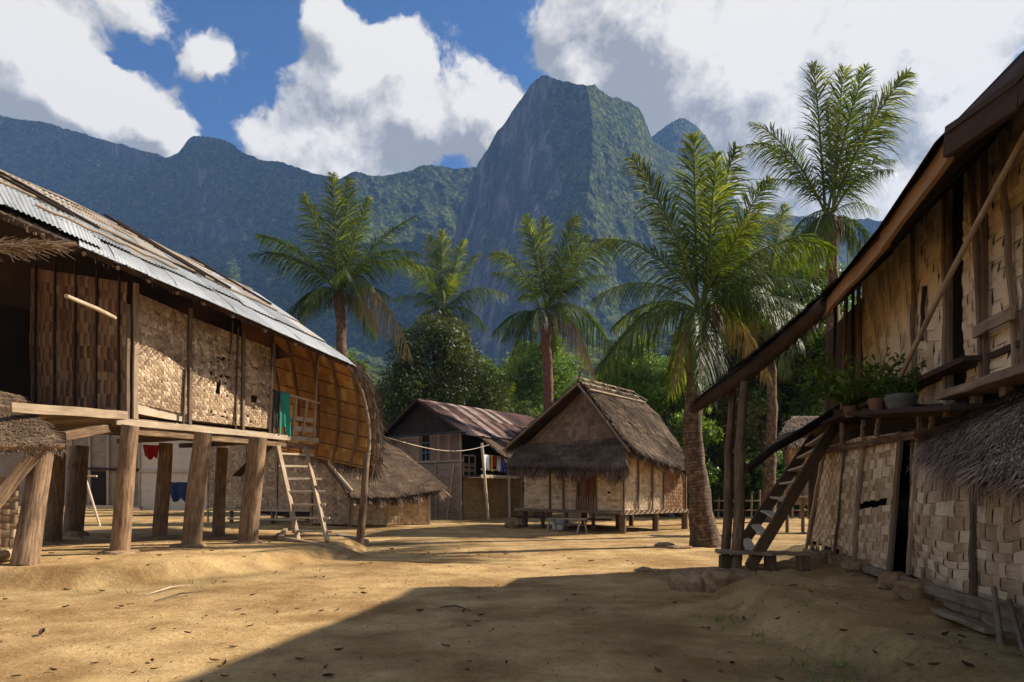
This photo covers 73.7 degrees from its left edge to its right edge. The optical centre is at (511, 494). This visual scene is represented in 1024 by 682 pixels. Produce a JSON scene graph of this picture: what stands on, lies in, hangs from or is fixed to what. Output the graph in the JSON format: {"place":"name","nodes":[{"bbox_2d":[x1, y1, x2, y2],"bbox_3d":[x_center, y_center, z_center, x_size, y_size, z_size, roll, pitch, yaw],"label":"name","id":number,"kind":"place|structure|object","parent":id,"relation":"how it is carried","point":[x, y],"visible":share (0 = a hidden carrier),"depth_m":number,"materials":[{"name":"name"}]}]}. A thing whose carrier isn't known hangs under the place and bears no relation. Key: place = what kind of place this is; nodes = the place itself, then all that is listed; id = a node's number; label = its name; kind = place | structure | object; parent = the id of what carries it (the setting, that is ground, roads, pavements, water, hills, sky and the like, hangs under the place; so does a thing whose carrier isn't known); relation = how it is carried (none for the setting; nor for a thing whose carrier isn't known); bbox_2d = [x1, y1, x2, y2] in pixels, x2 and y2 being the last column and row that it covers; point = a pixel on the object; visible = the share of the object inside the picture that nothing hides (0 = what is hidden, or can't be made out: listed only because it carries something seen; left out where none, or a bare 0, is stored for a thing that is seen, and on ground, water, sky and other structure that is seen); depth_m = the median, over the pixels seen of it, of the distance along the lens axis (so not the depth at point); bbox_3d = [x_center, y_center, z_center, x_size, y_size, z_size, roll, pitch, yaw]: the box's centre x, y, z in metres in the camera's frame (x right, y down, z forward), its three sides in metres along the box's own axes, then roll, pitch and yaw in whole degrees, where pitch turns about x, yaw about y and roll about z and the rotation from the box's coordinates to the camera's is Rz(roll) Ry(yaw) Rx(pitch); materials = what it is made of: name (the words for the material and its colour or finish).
{"place":"outdoors","nodes":[
{"label":"outdoors","id":0,"kind":"place"},
{"bbox_2d":[0,115,881,371],"bbox_3d":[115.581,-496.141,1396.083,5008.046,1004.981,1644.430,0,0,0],"label":"mountain","id":1,"kind":"structure","parent":0,"point":[216,204],"depth_m":1275.10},
{"bbox_2d":[209,327,806,464],"bbox_3d":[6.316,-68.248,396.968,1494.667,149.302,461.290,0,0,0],"label":"hill","id":2,"kind":"structure","parent":0,"point":[374,371],"depth_m":461.22,"materials":[{"name":"green plant"}]},
{"bbox_2d":[0,527,1021,681],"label":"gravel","id":3,"kind":"structure","parent":0,"point":[481,623],"depth_m":6.59,"materials":[{"name":"stone"}]},
{"bbox_2d":[0,504,1023,681],"bbox_3d":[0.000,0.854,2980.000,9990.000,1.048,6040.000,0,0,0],"label":"ground","id":4,"kind":"structure","parent":0,"point":[91,620],"depth_m":7.49,"materials":[{"name":"beige soil"}]},
{"bbox_2d":[0,391,70,565],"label":"thatched shed","id":5,"kind":"structure","parent":4,"relation":"on","point":[37,439],"depth_m":10.77,"materials":[{"name":"brown plant"}]},
{"bbox_2d":[62,531,89,536],"bbox_3d":[-11.393,1.113,17.632,0.832,0.423,0.636,0,0,0],"label":"stone pad","id":6,"kind":"object","parent":4,"relation":"on","point":[76,533],"visible":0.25,"depth_m":17.41,"materials":[{"name":"brown stone"}]},
{"bbox_2d":[87,475,100,525],"bbox_3d":[-17.019,0.270,27.079,1.810,2.091,0.629,0,0,35],"label":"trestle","id":7,"kind":"object","parent":4,"relation":"on","point":[93,505],"visible":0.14,"depth_m":26.88,"materials":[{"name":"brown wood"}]},
{"bbox_2d":[0,430,206,509],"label":"plank house","id":8,"kind":"structure","parent":4,"relation":"on","point":[103,456],"depth_m":36.46,"materials":[{"name":"grey wood"}]},
{"bbox_2d":[91,471,105,504],"bbox_3d":[-22.003,-0.327,36.339,0.720,1.819,0.072,0,0,0],"label":"door","id":9,"kind":"structure","parent":8,"relation":"in","point":[98,484],"depth_m":36.34,"materials":[{"name":"black wood"}]},
{"bbox_2d":[98,549,139,554],"bbox_3d":[-7.223,1.107,12.562,0.658,0.228,0.631,0,0,0],"label":"stone pad","id":10,"kind":"object","parent":4,"relation":"on","point":[113,552],"visible":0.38,"depth_m":12.36,"materials":[{"name":"grey stone"}]},
{"bbox_2d":[140,535,177,538],"bbox_3d":[-8.748,1.119,16.876,0.879,0.206,0.642,0,0,0],"label":"stone pad","id":11,"kind":"object","parent":4,"relation":"on","point":[165,537],"visible":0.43,"depth_m":16.69,"materials":[{"name":"grey stone"}]},
{"bbox_2d":[145,585,187,594],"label":"twig","id":12,"kind":"object","parent":4,"relation":"on","point":[166,588],"visible":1,"depth_m":9.61,"materials":[{"name":"brown wood"}]},
{"bbox_2d":[154,591,202,600],"bbox_3d":[-4.416,1.330,9.050,0.032,0.050,0.829,0,0,18],"label":"twig","id":13,"kind":"object","parent":4,"relation":"on","point":[177,594],"visible":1,"depth_m":9.03,"materials":[{"name":"brown wood"}]},
{"bbox_2d":[169,543,206,547],"bbox_3d":[-6.675,1.096,14.119,0.709,0.217,0.618,0,0,0],"label":"stone pad","id":14,"kind":"object","parent":4,"relation":"on","point":[178,545],"visible":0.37,"depth_m":13.88,"materials":[{"name":"stone"}]},
{"bbox_2d":[0,169,390,550],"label":"stilt house","id":15,"kind":"structure","parent":4,"relation":"on","point":[204,357],"depth_m":14.75,"materials":[{"name":"brown wood"}]},
{"bbox_2d":[0,236,78,261],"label":"brush bundle","id":16,"kind":"object","parent":15,"relation":"on","point":[13,246],"visible":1,"depth_m":9.81,"materials":[{"name":"brown plant"}]},
{"bbox_2d":[64,294,116,319],"bbox_3d":[-7.245,-3.246,11.857,0.153,0.218,1.937,0,0,-10],"label":"bamboo stick","id":17,"kind":"object","parent":15,"relation":"attached to","point":[94,307],"visible":1,"depth_m":11.61,"materials":[{"name":"brown wood"}]},
{"bbox_2d":[143,445,159,459],"bbox_3d":[-8.765,-1.029,16.577,0.398,0.366,0.089,0,0,0],"label":"shirt","id":18,"kind":"object","parent":15,"relation":"hanging from","point":[150,452],"visible":1,"depth_m":16.57,"materials":[{"name":"red fabric"}]},
{"bbox_2d":[170,482,186,501],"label":"hanging shorts","id":19,"kind":"object","parent":15,"relation":"hanging from","point":[178,491],"visible":0.84,"depth_m":29.96,"materials":[{"name":"blue fabric"}]},
{"bbox_2d":[272,390,279,433],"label":"trousers","id":20,"kind":"object","parent":15,"relation":"hanging from","point":[276,404],"visible":1,"depth_m":16.53,"materials":[{"name":"grey fabric"}]},
{"bbox_2d":[280,391,290,436],"bbox_3d":[-5.569,-1.978,16.758,0.099,1.097,0.417,0,0,26],"label":"towel","id":21,"kind":"object","parent":15,"relation":"hanging from","point":[285,421],"visible":1,"depth_m":16.77,"materials":[{"name":"green fabric"}]},
{"bbox_2d":[386,437,486,450],"bbox_3d":[-2.238,-1.916,24.845,0.023,0.888,14.872,0,0,9],"label":"wire","id":22,"kind":"object","parent":15,"relation":"attached to","point":[430,448],"visible":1,"depth_m":21.45,"materials":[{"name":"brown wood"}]},
{"bbox_2d":[233,540,262,543],"bbox_3d":[-5.911,1.108,15.288,0.695,0.203,0.630,0,0,0],"label":"stone pad","id":23,"kind":"object","parent":4,"relation":"on","point":[243,542],"visible":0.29,"depth_m":15.04,"materials":[{"name":"grey stone"}]},
{"bbox_2d":[277,528,287,539],"bbox_3d":[-5.929,1.018,17.665,0.126,0.131,3.773,0,0,-16],"label":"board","id":24,"kind":"object","parent":4,"relation":"on","point":[284,531],"visible":0.83,"depth_m":17.35,"materials":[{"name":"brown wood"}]},
{"bbox_2d":[275,445,331,541],"bbox_3d":[-4.953,-0.050,16.245,1.049,2.336,2.185,0,0,-33],"label":"ladder","id":25,"kind":"object","parent":4,"relation":"on","point":[318,504],"visible":0.98,"depth_m":16.23,"materials":[{"name":"brown wood"}]},
{"bbox_2d":[278,536,346,553],"bbox_3d":[-4.462,1.103,15.135,2.362,0.300,0.126,0,0,38],"label":"board","id":26,"kind":"object","parent":4,"relation":"on","point":[342,550],"visible":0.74,"depth_m":15.13,"materials":[{"name":"brown wood"}]},
{"bbox_2d":[206,437,449,525],"bbox_3d":[-7.762,-0.945,29.494,10.412,4.503,5.120,0,0,33],"label":"bamboo hut","id":27,"kind":"object","parent":4,"relation":"on","point":[402,489],"visible":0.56,"depth_m":28.09,"materials":[{"name":"brown wood"}]},
{"bbox_2d":[248,171,435,362],"bbox_3d":[-7.910,-6.851,31.802,8.557,16.662,5.073,0,0,0],"label":"palm tree","id":28,"kind":"object","parent":4,"relation":"on","point":[338,296],"visible":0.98,"depth_m":31.83,"materials":[{"name":"green plant"}]},
{"bbox_2d":[335,534,368,545],"bbox_3d":[-4.318,1.217,18.385,0.993,0.283,0.311,0,0,34],"label":"board","id":29,"kind":"object","parent":4,"relation":"on","point":[366,542],"visible":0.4,"depth_m":18.27,"materials":[{"name":"grey wood"}]},
{"bbox_2d":[332,346,374,386],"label":"broadleaf tree","id":30,"kind":"object","parent":4,"relation":"on","point":[350,356],"visible":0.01,"depth_m":54.84,"materials":[{"name":"green plant"}]},
{"bbox_2d":[375,382,395,423],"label":"broadleaf tree","id":31,"kind":"object","parent":4,"relation":"on","point":[382,409],"visible":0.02,"depth_m":45.70,"materials":[{"name":"green plant"}]},
{"bbox_2d":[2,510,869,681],"bbox_3d":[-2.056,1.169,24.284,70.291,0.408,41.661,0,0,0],"label":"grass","id":32,"kind":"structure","parent":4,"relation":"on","point":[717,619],"depth_m":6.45,"materials":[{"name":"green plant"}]},
{"bbox_2d":[374,306,521,431],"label":"broadleaf tree","id":33,"kind":"object","parent":4,"relation":"on","point":[408,386],"visible":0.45,"depth_m":41.35,"materials":[{"name":"green plant"}]},
{"bbox_2d":[391,228,507,398],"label":"palm tree","id":34,"kind":"object","parent":4,"relation":"on","point":[447,290],"visible":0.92,"depth_m":48.98,"materials":[{"name":"green plant"}]},
{"bbox_2d":[440,605,470,610],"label":"twig","id":35,"kind":"object","parent":4,"relation":"on","point":[454,606],"visible":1,"depth_m":7.99,"materials":[{"name":"brown wood"}]},
{"bbox_2d":[383,398,535,519],"bbox_3d":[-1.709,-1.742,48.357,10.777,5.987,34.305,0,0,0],"label":"wooden house","id":36,"kind":"structure","parent":4,"relation":"on","point":[476,490],"depth_m":33.30,"materials":[{"name":"brown wood"}]},
{"bbox_2d":[421,442,430,460],"bbox_3d":[-4.198,-2.084,33.309,0.596,0.942,0.059,0,0,36],"label":"window","id":37,"kind":"structure","parent":36,"relation":"in","point":[425,452],"depth_m":33.29,"materials":[{"name":"teal paint"}]},
{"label":"washing line","id":38,"kind":"object","parent":36,"relation":"attached to","visible":0},
{"bbox_2d":[484,455,489,470],"bbox_3d":[-1.192,-1.486,31.955,0.123,0.728,0.453,0,0,34],"label":"towel","id":39,"kind":"object","parent":38,"relation":"hanging from","point":[487,461],"visible":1,"depth_m":32.03,"materials":[{"name":"white fabric"}]},
{"bbox_2d":[490,455,492,471],"bbox_3d":[-0.957,-1.458,32.259,0.121,0.784,0.221,0,0,36],"label":"shirt","id":40,"kind":"object","parent":38,"relation":"hanging from","point":[491,467],"visible":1,"depth_m":32.28,"materials":[{"name":"fabric"}]},
{"bbox_2d":[496,456,500,470],"bbox_3d":[-0.645,-1.458,32.712,0.095,0.784,0.362,0,0,35],"label":"shirt","id":41,"kind":"object","parent":38,"relation":"hanging from","point":[498,462],"visible":0.98,"depth_m":32.68,"materials":[{"name":"white fabric"}]},
{"bbox_2d":[502,459,506,473],"bbox_3d":[-0.386,-1.430,33.062,0.114,0.840,0.351,0,0,35],"label":"shirt","id":42,"kind":"object","parent":38,"relation":"hanging from","point":[504,469],"visible":0.53,"depth_m":33.00,"materials":[{"name":"blue fabric"}]},
{"bbox_2d":[452,353,514,410],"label":"broadleaf tree","id":43,"kind":"object","parent":4,"relation":"on","point":[488,368],"visible":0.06,"depth_m":61.09,"materials":[{"name":"green plant"}]},
{"bbox_2d":[0,537,988,681],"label":"leaf litter","id":44,"kind":"object","parent":4,"relation":"on","point":[41,631],"visible":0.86,"depth_m":5.88,"materials":[{"name":"brown plant"}]},
{"bbox_2d":[474,374,541,417],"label":"palm tree","id":45,"kind":"object","parent":4,"relation":"on","point":[523,410],"visible":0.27,"depth_m":46.02,"materials":[{"name":"green plant"}]},
{"bbox_2d":[504,517,524,527],"bbox_3d":[0.114,1.163,27.017,0.845,0.587,0.648,0,0,0],"label":"stone","id":46,"kind":"object","parent":4,"relation":"on","point":[514,522],"visible":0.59,"depth_m":26.79,"materials":[{"name":"brown stone"}]},
{"bbox_2d":[496,338,571,404],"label":"broadleaf tree","id":47,"kind":"object","parent":4,"relation":"on","point":[504,365],"visible":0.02,"depth_m":118.24,"materials":[{"name":"green plant"}]},
{"bbox_2d":[498,333,588,417],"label":"broadleaf tree","id":48,"kind":"object","parent":4,"relation":"on","point":[529,385],"visible":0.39,"depth_m":58.29,"materials":[{"name":"green plant"}]},
{"bbox_2d":[487,212,620,516],"bbox_3d":[2.031,-6.410,34.181,5.563,15.650,5.483,0,0,-40],"label":"palm tree","id":49,"kind":"object","parent":4,"relation":"on","point":[544,320],"visible":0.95,"depth_m":33.98,"materials":[{"name":"green plant"}]},
{"bbox_2d":[551,519,570,529],"bbox_3d":[1.854,1.095,25.815,0.604,0.467,0.520,0,0,-42],"label":"bucket","id":50,"kind":"object","parent":4,"relation":"on","point":[560,527],"visible":0.56,"depth_m":25.65,"materials":[{"name":"grey metal"}]},
{"bbox_2d":[546,518,587,533],"bbox_3d":[1.946,1.107,24.288,0.514,0.563,1.606,0,0,-44],"label":"bench","id":51,"kind":"object","parent":4,"relation":"on","point":[578,524],"visible":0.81,"depth_m":24.06,"materials":[{"name":"brown wood"}]},
{"bbox_2d":[501,371,688,533],"bbox_3d":[3.270,-1.520,26.154,6.863,5.840,5.889,0,0,44],"label":"thatched hut","id":52,"kind":"object","parent":4,"relation":"on","point":[585,449],"visible":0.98,"depth_m":24.83,"materials":[{"name":"brown wood"}]},
{"bbox_2d":[579,476,594,509],"bbox_3d":[2.721,-0.490,24.809,0.039,2.120,0.744,0,0,-44],"label":"door","id":53,"kind":"structure","parent":52,"relation":"in","point":[586,489],"depth_m":24.78,"materials":[{"name":"brown wood"}]},
{"bbox_2d":[593,335,669,426],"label":"broadleaf tree","id":54,"kind":"object","parent":4,"relation":"on","point":[650,357],"visible":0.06,"depth_m":60.54,"materials":[{"name":"green plant"}]},
{"bbox_2d":[591,350,682,515],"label":"broadleaf tree","id":55,"kind":"object","parent":4,"relation":"on","point":[647,387],"visible":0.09,"depth_m":36.19,"materials":[{"name":"green plant"}]},
{"bbox_2d":[637,567,650,571],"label":"stone","id":56,"kind":"object","parent":4,"relation":"on","point":[644,569],"visible":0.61,"depth_m":11.91,"materials":[{"name":"stone"}]},
{"bbox_2d":[649,569,660,571],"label":"stone","id":57,"kind":"object","parent":4,"relation":"on","point":[654,570],"visible":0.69,"depth_m":11.83,"materials":[{"name":"stone"}]},
{"bbox_2d":[654,542,674,546],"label":"stone","id":58,"kind":"object","parent":4,"relation":"on","point":[663,544],"visible":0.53,"depth_m":17.59,"materials":[{"name":"stone"}]},
{"bbox_2d":[667,545,691,548],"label":"stone","id":59,"kind":"object","parent":4,"relation":"on","point":[679,547],"visible":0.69,"depth_m":16.91,"materials":[{"name":"grey stone"}]},
{"bbox_2d":[645,359,723,517],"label":"broadleaf tree","id":60,"kind":"object","parent":4,"relation":"on","point":[664,406],"visible":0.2,"depth_m":33.24,"materials":[{"name":"green plant"}]},
{"bbox_2d":[668,567,707,591],"bbox_3d":[2.730,1.363,9.777,0.947,0.603,0.853,0,0,0],"label":"stone","id":61,"kind":"object","parent":4,"relation":"on","point":[690,579],"visible":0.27,"depth_m":9.55,"materials":[{"name":"stone"}]},
{"bbox_2d":[587,128,841,547],"bbox_3d":[5.046,-4.101,17.872,5.729,11.290,5.521,0,0,36],"label":"palm tree","id":62,"kind":"object","parent":4,"relation":"on","point":[699,323],"visible":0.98,"depth_m":17.80,"materials":[{"name":"green plant"}]},
{"bbox_2d":[666,337,766,472],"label":"broadleaf tree","id":63,"kind":"object","parent":4,"relation":"on","point":[720,416],"visible":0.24,"depth_m":36.02,"materials":[{"name":"green plant"}]},
{"bbox_2d":[701,567,757,593],"bbox_3d":[2.990,1.220,9.361,0.869,0.445,0.622,0,0,0],"label":"stone","id":64,"kind":"object","parent":4,"relation":"on","point":[715,579],"visible":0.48,"depth_m":9.16,"materials":[{"name":"brown stone"}]},
{"bbox_2d":[708,465,761,516],"bbox_3d":[11.217,-0.050,35.835,4.143,3.225,4.068,0,0,0],"label":"bush","id":65,"kind":"object","parent":4,"relation":"on","point":[717,488],"visible":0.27,"depth_m":34.93,"materials":[{"name":"green plant"}]},
{"bbox_2d":[671,332,798,452],"bbox_3d":[13.673,-4.775,41.980,8.433,12.216,6.947,0,0,-40],"label":"broadleaf tree","id":66,"kind":"object","parent":4,"relation":"on","point":[753,384],"visible":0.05,"depth_m":39.65,"materials":[{"name":"green plant"}]},
{"bbox_2d":[713,454,777,514],"bbox_3d":[13.263,-0.360,38.298,4.458,4.462,5.135,0,0,-33],"label":"bush","id":67,"kind":"object","parent":4,"relation":"on","point":[751,473],"visible":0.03,"depth_m":36.52,"materials":[{"name":"green plant"}]},
{"bbox_2d":[714,489,807,518],"bbox_3d":[12.338,0.485,32.958,5.198,1.468,0.185,0,0,0],"label":"fence","id":68,"kind":"object","parent":4,"relation":"on","point":[751,500],"visible":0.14,"depth_m":32.96,"materials":[{"name":"brown wood"}]},
{"bbox_2d":[715,549,809,571],"bbox_3d":[3.652,1.030,9.927,1.316,0.452,0.383,0,0,7],"label":"bench","id":69,"kind":"object","parent":4,"relation":"on","point":[802,561],"visible":0.77,"depth_m":9.82,"materials":[{"name":"brown wood"}]},
{"bbox_2d":[747,443,782,461],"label":"broadleaf tree","id":70,"kind":"object","parent":4,"relation":"on","point":[756,455],"depth_m":73.42,"materials":[{"name":"green plant"}]},
{"bbox_2d":[706,255,827,461],"bbox_3d":[14.610,-6.506,40.258,7.356,15.673,8.526,0,0,0],"label":"broadleaf tree","id":71,"kind":"object","parent":4,"relation":"on","point":[760,340],"visible":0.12,"depth_m":38.15,"materials":[{"name":"green plant"}]},
{"bbox_2d":[718,202,826,521],"bbox_3d":[11.336,-5.763,29.228,5.141,14.256,4.379,0,0,17],"label":"palm tree","id":72,"kind":"object","parent":4,"relation":"on","point":[769,477],"visible":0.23,"depth_m":29.88,"materials":[{"name":"green plant"}]},
{"bbox_2d":[745,459,806,516],"bbox_3d":[14.049,-0.126,35.797,4.510,3.652,4.075,0,0,0],"label":"bush","id":73,"kind":"object","parent":4,"relation":"on","point":[758,471],"visible":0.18,"depth_m":35.36,"materials":[{"name":"green plant"}]},
{"bbox_2d":[747,254,822,461],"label":"broadleaf tree","id":74,"kind":"object","parent":4,"relation":"on","point":[810,362],"depth_m":49.68,"materials":[{"name":"green plant"}]},
{"bbox_2d":[743,425,838,570],"bbox_3d":[4.268,-0.113,10.783,2.762,2.443,0.697,0,0,-37],"label":"ladder","id":75,"kind":"object","parent":4,"relation":"on","point":[815,455],"visible":0.91,"depth_m":10.73,"materials":[{"name":"brown wood"}]},
{"bbox_2d":[776,459,806,515],"bbox_3d":[15.746,-0.475,36.844,5.310,4.021,4.871,0,0,0],"label":"bush","id":76,"kind":"object","parent":4,"relation":"on","point":[789,486],"visible":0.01,"depth_m":37.83,"materials":[{"name":"green plant"}]},
{"bbox_2d":[738,259,850,513],"bbox_3d":[16.968,-6.306,39.878,8.700,15.296,9.279,0,0,0],"label":"broadleaf tree","id":77,"kind":"object","parent":4,"relation":"on","point":[814,408],"visible":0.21,"depth_m":37.94,"materials":[{"name":"green plant"}]},
{"bbox_2d":[772,416,818,532],"bbox_3d":[10.535,-0.739,23.755,3.729,4.261,2.220,0,0,0],"label":"field hut","id":78,"kind":"object","parent":4,"relation":"on","point":[794,424],"visible":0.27,"depth_m":23.97,"materials":[{"name":"brown wood"}]},
{"bbox_2d":[777,262,861,426],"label":"broadleaf tree","id":79,"kind":"object","parent":4,"relation":"on","point":[840,304],"visible":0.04,"depth_m":39.27,"materials":[{"name":"green plant"}]},
{"bbox_2d":[815,549,832,559],"bbox_3d":[5.241,1.023,11.433,0.335,0.210,0.257,0,0,0],"label":"stone","id":80,"kind":"object","parent":4,"relation":"on","point":[822,554],"visible":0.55,"depth_m":11.35,"materials":[{"name":"stone"}]},
{"bbox_2d":[744,60,918,412],"bbox_3d":[11.219,-7.050,24.074,4.898,16.937,5.672,0,0,41],"label":"palm tree","id":81,"kind":"object","parent":4,"relation":"on","point":[828,225],"visible":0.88,"depth_m":23.91,"materials":[{"name":"green plant"}]},
{"bbox_2d":[828,554,850,564],"bbox_3d":[5.000,1.022,10.353,0.328,0.229,0.309,0,0,0],"label":"stone","id":82,"kind":"object","parent":4,"relation":"on","point":[835,559],"visible":0.58,"depth_m":10.30,"materials":[{"name":"stone"}]},
{"bbox_2d":[682,51,1023,633],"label":"bamboo house","id":83,"kind":"structure","parent":4,"relation":"on","point":[868,496],"depth_m":6.88,"materials":[{"name":"brown wood"}]},
{"bbox_2d":[783,348,879,417],"bbox_3d":[4.540,-1.539,9.165,1.641,1.014,1.186,0,0,-22],"label":"potted plant","id":84,"kind":"object","parent":83,"relation":"on","point":[849,403],"visible":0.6,"depth_m":9.07,"materials":[{"name":"green plant"}]},
{"bbox_2d":[827,347,905,409],"bbox_3d":[4.160,-1.296,7.864,1.046,0.718,0.785,0,0,0],"label":"potted plant","id":85,"kind":"object","parent":83,"relation":"on","point":[876,402],"visible":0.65,"depth_m":7.82,"materials":[{"name":"green plant"}]},
{"bbox_2d":[864,360,929,408],"bbox_3d":[4.024,-1.124,7.082,0.722,0.542,0.448,0,0,20],"label":"potted plant","id":86,"kind":"object","parent":83,"relation":"on","point":[894,397],"visible":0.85,"depth_m":6.99,"materials":[{"name":"green plant"}]},
{"bbox_2d":[897,130,1023,380],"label":"bamboo pole","id":87,"kind":"object","parent":83,"relation":"attached to","point":[978,221],"visible":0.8,"depth_m":5.43,"materials":[{"name":"brown wood"}]},
{"bbox_2d":[904,385,1023,521],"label":"thatched awning","id":88,"kind":"object","parent":83,"relation":"attached to","point":[980,448],"visible":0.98,"depth_m":4.38,"materials":[{"name":"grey plant"}]},
{"bbox_2d":[840,559,871,573],"bbox_3d":[4.762,1.005,9.401,0.422,0.247,0.335,0,0,0],"label":"stone","id":89,"kind":"object","parent":4,"relation":"on","point":[850,565],"visible":0.59,"depth_m":9.31,"materials":[{"name":"stone"}]},
{"bbox_2d":[876,571,911,589],"bbox_3d":[4.454,1.016,7.886,0.425,0.263,0.351,0,0,0],"label":"stone","id":90,"kind":"object","parent":4,"relation":"on","point":[887,580],"visible":0.59,"depth_m":7.80,"materials":[{"name":"brown stone"}]},
{"bbox_2d":[891,578,934,599],"bbox_3d":[4.272,1.021,7.187,0.508,0.281,0.366,0,0,0],"label":"stone","id":91,"kind":"object","parent":4,"relation":"on","point":[909,589],"visible":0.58,"depth_m":7.08,"materials":[{"name":"brown stone"}]},
{"bbox_2d":[931,608,995,633],"bbox_3d":[3.713,1.033,5.636,0.104,0.047,0.932,0,0,10],"label":"plank","id":92,"kind":"object","parent":4,"relation":"on","point":[970,623],"visible":0.9,"depth_m":5.53,"materials":[{"name":"brown wood"}]},
{"bbox_2d":[991,586,1003,644],"bbox_3d":[3.712,0.918,5.221,0.042,0.364,0.719,0,0,32],"label":"stick","id":93,"kind":"object","parent":4,"relation":"on","point":[997,618],"visible":0.87,"depth_m":5.19,"materials":[{"name":"brown wood"}]},
{"bbox_2d":[1006,598,1023,652],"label":"stick","id":94,"kind":"object","parent":4,"relation":"on","point":[1016,625],"visible":1,"depth_m":5.00,"materials":[{"name":"brown wood"}]},
{"bbox_2d":[0,0,1023,220],"label":"sky","id":95,"kind":"structure","parent":0,"point":[343,87],"materials":[{"name":"white"}]},
{"bbox_2d":[453,75,761,364],"bbox_3d":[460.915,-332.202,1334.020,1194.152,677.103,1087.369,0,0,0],"label":"mountain","id":96,"kind":"structure","parent":0,"point":[557,151],"depth_m":1029.62,"materials":[{"name":"green stone"}]},
{"bbox_2d":[651,118,741,211],"bbox_3d":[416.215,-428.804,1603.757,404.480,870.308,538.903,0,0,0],"label":"mountain","id":97,"kind":"structure","parent":0,"point":[668,137],"depth_m":1558.52,"materials":[{"name":"green plant"}]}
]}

